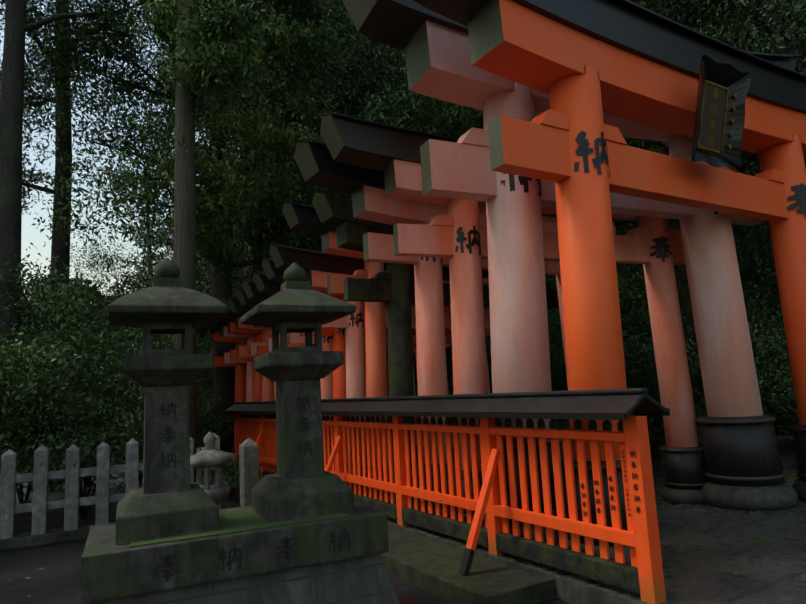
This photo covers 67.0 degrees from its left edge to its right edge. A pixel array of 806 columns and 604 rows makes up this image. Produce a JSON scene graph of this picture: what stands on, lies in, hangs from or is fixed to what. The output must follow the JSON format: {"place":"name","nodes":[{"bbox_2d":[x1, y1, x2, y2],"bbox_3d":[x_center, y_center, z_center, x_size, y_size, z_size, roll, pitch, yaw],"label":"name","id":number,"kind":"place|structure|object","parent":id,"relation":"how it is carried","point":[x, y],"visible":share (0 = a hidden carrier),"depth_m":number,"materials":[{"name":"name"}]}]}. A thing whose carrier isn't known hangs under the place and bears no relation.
{"place":"outdoors","nodes":[
{"label":"outdoors","id":0,"kind":"place"},
{"bbox_2d":[0,0,239,298],"label":"sky","id":1,"kind":"structure","parent":0,"point":[29,233],"materials":[{"name":"white"}]},
{"bbox_2d":[74,342,244,365],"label":"cable between trees","id":2,"kind":"object","parent":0,"point":[196,349],"visible":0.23,"depth_m":11.22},
{"bbox_2d":[0,435,793,603],"bbox_3d":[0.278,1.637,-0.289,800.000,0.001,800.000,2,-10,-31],"label":"ground","id":3,"kind":"structure","parent":0,"point":[56,580],"depth_m":6.44,"materials":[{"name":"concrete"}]},
{"bbox_2d":[0,351,45,447],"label":"shrub","id":4,"kind":"object","parent":3,"relation":"on","point":[3,411],"visible":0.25,"depth_m":8.74,"materials":[{"name":"green plant"}]},
{"bbox_2d":[1,263,75,447],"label":"shrub","id":5,"kind":"object","parent":3,"relation":"on","point":[22,293],"visible":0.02,"depth_m":11.71,"materials":[{"name":"green plant"}]},
{"bbox_2d":[0,323,100,472],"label":"shrub","id":6,"kind":"object","parent":3,"relation":"on","point":[11,421],"visible":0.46,"depth_m":8.90,"materials":[{"name":"green plant"}]},
{"bbox_2d":[0,0,148,482],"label":"slender tree","id":7,"kind":"object","parent":3,"relation":"on","point":[57,247],"visible":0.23,"depth_m":14.76,"materials":[{"name":"green plant"}]},
{"bbox_2d":[0,263,151,503],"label":"shrub","id":8,"kind":"object","parent":3,"relation":"on","point":[82,314],"visible":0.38,"depth_m":9.93,"materials":[{"name":"green plant"}]},
{"bbox_2d":[0,318,173,496],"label":"shrub","id":9,"kind":"object","parent":3,"relation":"on","point":[126,400],"visible":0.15,"depth_m":10.30,"materials":[{"name":"green plant"}]},
{"bbox_2d":[0,0,175,474],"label":"slender tree","id":10,"kind":"object","parent":3,"relation":"on","point":[16,29],"visible":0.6,"depth_m":12.12,"materials":[{"name":"green plant"}]},
{"bbox_2d":[0,332,189,519],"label":"shrub","id":11,"kind":"object","parent":3,"relation":"on","point":[134,424],"visible":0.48,"depth_m":8.73,"materials":[{"name":"green plant"}]},
{"bbox_2d":[0,433,236,550],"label":"fence","id":12,"kind":"object","parent":3,"relation":"on","point":[39,506],"visible":0.5,"depth_m":7.79,"materials":[{"name":"stone"}]},
{"bbox_2d":[21,226,249,459],"bbox_3d":[-7.315,1.074,16.439,6.792,6.958,7.238,-7,-9,26],"label":"tree","id":13,"kind":"object","parent":3,"relation":"on","point":[108,262],"visible":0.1,"depth_m":16.43,"materials":[{"name":"green plant"}]},
{"bbox_2d":[43,308,233,482],"bbox_3d":[-5.749,1.956,13.558,4.057,3.960,3.656,-8,-10,30],"label":"shrub","id":14,"kind":"object","parent":3,"relation":"on","point":[202,335],"visible":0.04,"depth_m":13.36,"materials":[{"name":"green plant"}]},
{"bbox_2d":[190,432,236,504],"bbox_3d":[-2.305,2.208,7.275,0.651,1.297,0.586,2,-10,-31],"label":"stone lantern","id":15,"kind":"object","parent":3,"relation":"on","point":[209,462],"visible":0.6,"depth_m":7.19,"materials":[{"name":"stone"}]},
{"bbox_2d":[81,258,399,603],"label":"stone lanterns","id":16,"kind":"object","parent":3,"relation":"on","point":[305,528],"visible":1,"depth_m":4.01,"materials":[{"name":"stone"}]},
{"bbox_2d":[106,0,376,481],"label":"cedar tree","id":17,"kind":"object","parent":3,"relation":"on","point":[183,24],"visible":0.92,"depth_m":10.92,"materials":[{"name":"green plant"}]},
{"bbox_2d":[223,452,261,500],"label":"shrub","id":18,"kind":"object","parent":3,"relation":"on","point":[228,478],"visible":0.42,"depth_m":10.04,"materials":[{"name":"green plant"}]},
{"bbox_2d":[142,0,344,253],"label":"cedar tree","id":19,"kind":"object","parent":3,"relation":"on","point":[201,100],"depth_m":19.26,"materials":[{"name":"green plant"}]},
{"bbox_2d":[239,438,258,506],"bbox_3d":[-2.020,2.373,8.013,0.200,1.150,0.200,2,-10,-31],"label":"stone post","id":20,"kind":"object","parent":3,"relation":"on","point":[249,461],"visible":0.73,"depth_m":7.96,"materials":[{"name":"stone"}]},
{"bbox_2d":[159,0,483,270],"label":"broadleaf tree","id":21,"kind":"object","parent":3,"relation":"on","point":[284,95],"visible":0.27,"depth_m":13.87,"materials":[{"name":"green plant"}]},
{"bbox_2d":[1,482,805,595],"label":"fallen leaves litter","id":22,"kind":"object","parent":3,"relation":"on","point":[443,500],"visible":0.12,"depth_m":5.51,"materials":[{"name":"brown plant"}]},
{"bbox_2d":[413,308,562,425],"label":"shrub","id":23,"kind":"object","parent":3,"relation":"on","point":[449,366],"visible":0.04,"depth_m":13.78,"materials":[{"name":"green plant"}]},
{"bbox_2d":[196,434,805,603],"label":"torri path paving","id":24,"kind":"structure","parent":3,"relation":"on","point":[712,557],"depth_m":5.14,"materials":[{"name":"stone"}]},
{"bbox_2d":[196,326,246,466],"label":"torii","id":25,"kind":"object","parent":24,"relation":"on","point":[240,382],"visible":0.04,"depth_m":13.71,"materials":[{"name":"vermilion painted wood"},{"name":"black lacquer"}]},
{"bbox_2d":[212,322,253,413],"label":"torii","id":26,"kind":"object","parent":24,"relation":"on","point":[249,367],"visible":0.04,"depth_m":13.10,"materials":[{"name":"vermilion painted wood"},{"name":"black lacquer"}]},
{"bbox_2d":[218,317,261,434],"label":"torii","id":27,"kind":"object","parent":24,"relation":"on","point":[257,383],"visible":0.04,"depth_m":12.60,"materials":[{"name":"vermilion painted wood"},{"name":"black lacquer"}]},
{"bbox_2d":[223,313,366,453],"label":"torii","id":28,"kind":"object","parent":24,"relation":"on","point":[267,386],"visible":0.04,"depth_m":12.10,"materials":[{"name":"vermilion painted wood"},{"name":"black lacquer"}]},
{"bbox_2d":[221,295,388,448],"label":"torii","id":29,"kind":"object","parent":24,"relation":"on","point":[252,346],"depth_m":11.49,"materials":[{"name":"wood"}]},
{"bbox_2d":[227,296,414,389],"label":"torii","id":30,"kind":"object","parent":24,"relation":"on","point":[235,306],"visible":0.02,"depth_m":11.04,"materials":[{"name":"wood"}]},
{"bbox_2d":[236,288,417,461],"bbox_3d":[-0.858,1.493,11.393,4.474,3.393,0.458,2,-10,-31],"label":"torii","id":31,"kind":"object","parent":24,"relation":"on","point":[243,299],"depth_m":10.57,"materials":[{"name":"wood"}]},
{"bbox_2d":[196,4,466,250],"bbox_3d":[-1.550,-3.929,19.389,11.323,16.458,10.299,-10,-11,40],"label":"broadleaf tree","id":32,"kind":"object","parent":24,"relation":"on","point":[352,102],"depth_m":17.92,"materials":[{"name":"green plant"}]},
{"bbox_2d":[242,279,449,370],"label":"torii","id":33,"kind":"object","parent":24,"relation":"on","point":[252,292],"depth_m":9.95,"materials":[{"name":"wood"}]},
{"bbox_2d":[253,271,454,462],"bbox_3d":[-0.284,1.290,10.428,4.564,3.461,0.473,2,-10,-31],"label":"torii","id":34,"kind":"object","parent":24,"relation":"on","point":[263,283],"depth_m":9.69,"materials":[{"name":"vermilion painted wood"},{"name":"black lacquer"}]},
{"bbox_2d":[262,257,489,469],"bbox_3d":[0.040,1.154,9.969,4.702,3.565,0.510,2,-10,-31],"label":"torii","id":35,"kind":"object","parent":24,"relation":"on","point":[272,272],"visible":0.02,"depth_m":9.28,"materials":[{"name":"wood"}]},
{"bbox_2d":[269,243,490,494],"bbox_3d":[0.286,1.035,9.585,4.791,3.665,0.499,2,-9,-30],"label":"torii","id":36,"kind":"object","parent":24,"relation":"on","point":[318,267],"visible":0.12,"depth_m":8.90,"materials":[{"name":"wood"}]},
{"bbox_2d":[282,200,488,500],"bbox_3d":[0.626,0.734,9.130,4.930,4.095,0.518,2,-10,-31],"label":"torii","id":37,"kind":"object","parent":24,"relation":"on","point":[301,218],"visible":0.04,"depth_m":8.36,"materials":[{"name":"wood"}]},
{"bbox_2d":[312,193,558,505],"bbox_3d":[0.991,0.677,8.610,4.656,4.021,0.693,2,-10,-31],"label":"stone torii","id":38,"kind":"object","parent":24,"relation":"on","point":[393,286],"visible":0.29,"depth_m":7.86,"materials":[{"name":"grey stone"}]},
{"bbox_2d":[294,139,636,516],"bbox_3d":[1.406,0.399,8.143,5.844,4.394,0.636,2,-10,-31],"label":"torii","id":39,"kind":"object","parent":24,"relation":"on","point":[318,165],"visible":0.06,"depth_m":7.29,"materials":[{"name":"wood"}]},
{"bbox_2d":[320,112,748,520],"bbox_3d":[2.019,0.205,7.204,5.940,4.448,0.654,0,-9,-21],"label":"torii","id":40,"kind":"object","parent":24,"relation":"on","point":[457,236],"visible":0.56,"depth_m":6.70,"materials":[{"name":"wood"}]},
{"bbox_2d":[342,0,801,554],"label":"torii","id":41,"kind":"object","parent":24,"relation":"on","point":[744,470],"visible":0.5,"depth_m":6.25,"materials":[{"name":"wood"}]},
{"bbox_2d":[413,0,805,563],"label":"torii","id":42,"kind":"object","parent":24,"relation":"on","point":[584,64],"visible":0.85,"depth_m":5.75,"materials":[{"name":"wood"}]},
{"bbox_2d":[223,476,805,603],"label":"stone platform","id":43,"kind":"structure","parent":3,"relation":"on","point":[429,564],"depth_m":5.05,"materials":[{"name":"stone"}]},
{"bbox_2d":[224,388,669,603],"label":"vermilion fence","id":44,"kind":"object","parent":43,"relation":"on","point":[642,573],"visible":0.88,"depth_m":5.28,"materials":[{"name":"orange wood"}]},
{"bbox_2d":[388,98,662,282],"bbox_3d":[4.165,-3.209,18.250,11.575,15.366,11.186,2,-10,-31],"label":"broadleaf tree","id":45,"kind":"object","parent":3,"relation":"on","point":[477,125],"depth_m":18.56,"materials":[{"name":"green plant"}]},
{"bbox_2d":[380,0,684,274],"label":"broadleaf tree","id":46,"kind":"object","parent":3,"relation":"on","point":[456,112],"visible":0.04,"depth_m":13.27,"materials":[{"name":"green plant"}]},
{"bbox_2d":[486,265,691,418],"bbox_3d":[3.682,1.242,13.323,4.772,4.326,4.478,2,-10,-31],"label":"shrub","id":47,"kind":"object","parent":3,"relation":"on","point":[555,329],"visible":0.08,"depth_m":12.94,"materials":[{"name":"green plant"}]},
{"bbox_2d":[549,333,663,439],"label":"shrub","id":48,"kind":"object","parent":3,"relation":"on","point":[558,373],"visible":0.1,"depth_m":11.66,"materials":[{"name":"green plant"}]},
{"bbox_2d":[545,263,739,386],"bbox_3d":[6.346,0.703,17.394,7.282,5.867,6.716,2,-10,-31],"label":"shrub","id":49,"kind":"object","parent":3,"relation":"on","point":[624,271],"visible":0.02,"depth_m":17.16,"materials":[{"name":"green plant"}]},
{"bbox_2d":[554,316,777,454],"bbox_3d":[4.415,1.584,10.704,3.699,2.829,3.925,2,-10,-31],"label":"shrub","id":50,"kind":"object","parent":3,"relation":"on","point":[633,358],"visible":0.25,"depth_m":10.08,"materials":[{"name":"green plant"}]},
{"bbox_2d":[617,221,789,418],"bbox_3d":[7.460,0.782,14.147,6.676,5.564,6.436,2,-10,-31],"label":"shrub","id":51,"kind":"object","parent":3,"relation":"on","point":[747,255],"visible":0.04,"depth_m":12.69,"materials":[{"name":"green plant"}]},
{"bbox_2d":[620,282,798,441],"bbox_3d":[6.489,1.250,12.309,5.157,3.728,4.916,2,-10,-31],"label":"shrub","id":52,"kind":"object","parent":3,"relation":"on","point":[764,329],"visible":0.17,"depth_m":11.57,"materials":[{"name":"green plant"}]},
{"bbox_2d":[624,0,805,175],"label":"broadleaf tree","id":53,"kind":"object","parent":3,"relation":"on","point":[774,34],"visible":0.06,"depth_m":10.80,"materials":[{"name":"green plant"}]},
{"bbox_2d":[629,0,805,438],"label":"broadleaf tree","id":54,"kind":"object","parent":3,"relation":"on","point":[676,222],"visible":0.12,"depth_m":14.67,"materials":[{"name":"green plant"}]},
{"bbox_2d":[690,305,798,425],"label":"shrub","id":55,"kind":"object","parent":3,"relation":"on","point":[784,399],"visible":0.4,"depth_m":9.72,"materials":[{"name":"green plant"}]},
{"bbox_2d":[19,2,798,472],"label":"hillside terrain","id":56,"kind":"structure","parent":0,"point":[621,230],"depth_m":24.84,"materials":[{"name":"green plant"}]},
{"bbox_2d":[20,299,36,340],"bbox_3d":[-18.816,0.712,26.532,5.718,7.222,7.569,-1,-8,-15],"label":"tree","id":57,"kind":"object","parent":56,"relation":"on","point":[27,315],"visible":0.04,"depth_m":28.60,"materials":[{"name":"green plant"}]},
{"bbox_2d":[21,271,129,396],"bbox_3d":[-15.326,1.722,28.823,6.715,6.327,6.163,2,-10,-31],"label":"tree","id":58,"kind":"object","parent":56,"relation":"on","point":[80,281],"visible":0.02,"depth_m":28.19,"materials":[{"name":"green plant"}]},
{"bbox_2d":[0,242,233,486],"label":"shrub","id":59,"kind":"object","parent":56,"relation":"on","point":[89,479],"visible":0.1,"depth_m":11.93,"materials":[{"name":"green plant"}]},
{"bbox_2d":[87,153,236,335],"bbox_3d":[-13.090,-1.528,32.871,9.428,13.200,8.640,-10,-11,42],"label":"tree","id":60,"kind":"object","parent":56,"relation":"on","point":[149,240],"visible":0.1,"depth_m":30.85,"materials":[{"name":"green plant"}]},
{"bbox_2d":[0,0,372,452],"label":"broadleaf tree","id":61,"kind":"object","parent":56,"relation":"on","point":[221,280],"visible":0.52,"depth_m":14.23,"materials":[{"name":"green plant"}]},
{"bbox_2d":[113,0,352,274],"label":"broadleaf tree","id":62,"kind":"object","parent":56,"relation":"on","point":[172,104],"depth_m":27.41,"materials":[{"name":"green plant"}]},
{"bbox_2d":[110,6,356,279],"bbox_3d":[-4.561,-5.207,24.074,11.894,20.200,11.296,-6,-9,20],"label":"broadleaf tree","id":63,"kind":"object","parent":56,"relation":"on","point":[243,157],"depth_m":22.70,"materials":[{"name":"green plant"}]},
{"bbox_2d":[153,1,452,184],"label":"broadleaf tree","id":64,"kind":"object","parent":56,"relation":"on","point":[265,140],"depth_m":23.82,"materials":[{"name":"green plant"}]},
{"bbox_2d":[386,345,453,419],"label":"shrub","id":65,"kind":"object","parent":56,"relation":"on","point":[416,380],"depth_m":16.72,"materials":[{"name":"green plant"}]},
{"bbox_2d":[446,274,644,418],"bbox_3d":[3.074,1.092,16.341,5.793,6.031,6.377,2,-10,-31],"label":"shrub","id":66,"kind":"object","parent":56,"relation":"on","point":[489,341],"depth_m":14.87,"materials":[{"name":"green plant"}]},
{"bbox_2d":[549,266,706,419],"bbox_3d":[5.663,1.248,15.270,6.066,5.148,5.689,2,-10,-31],"label":"shrub","id":67,"kind":"object","parent":56,"relation":"on","point":[645,298],"visible":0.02,"depth_m":14.06,"materials":[{"name":"green plant"}]},
{"bbox_2d":[661,0,782,49],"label":"broadleaf tree","id":68,"kind":"object","parent":56,"relation":"on","point":[737,22],"depth_m":21.68,"materials":[{"name":"green plant"}]},
{"bbox_2d":[660,0,805,291],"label":"broadleaf tree","id":69,"kind":"object","parent":56,"relation":"on","point":[783,14],"visible":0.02,"depth_m":14.58,"materials":[{"name":"green plant"}]},
{"bbox_2d":[715,0,805,166],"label":"broadleaf tree","id":70,"kind":"object","parent":56,"relation":"on","point":[761,26],"depth_m":16.71,"materials":[{"name":"green plant"}]}
]}

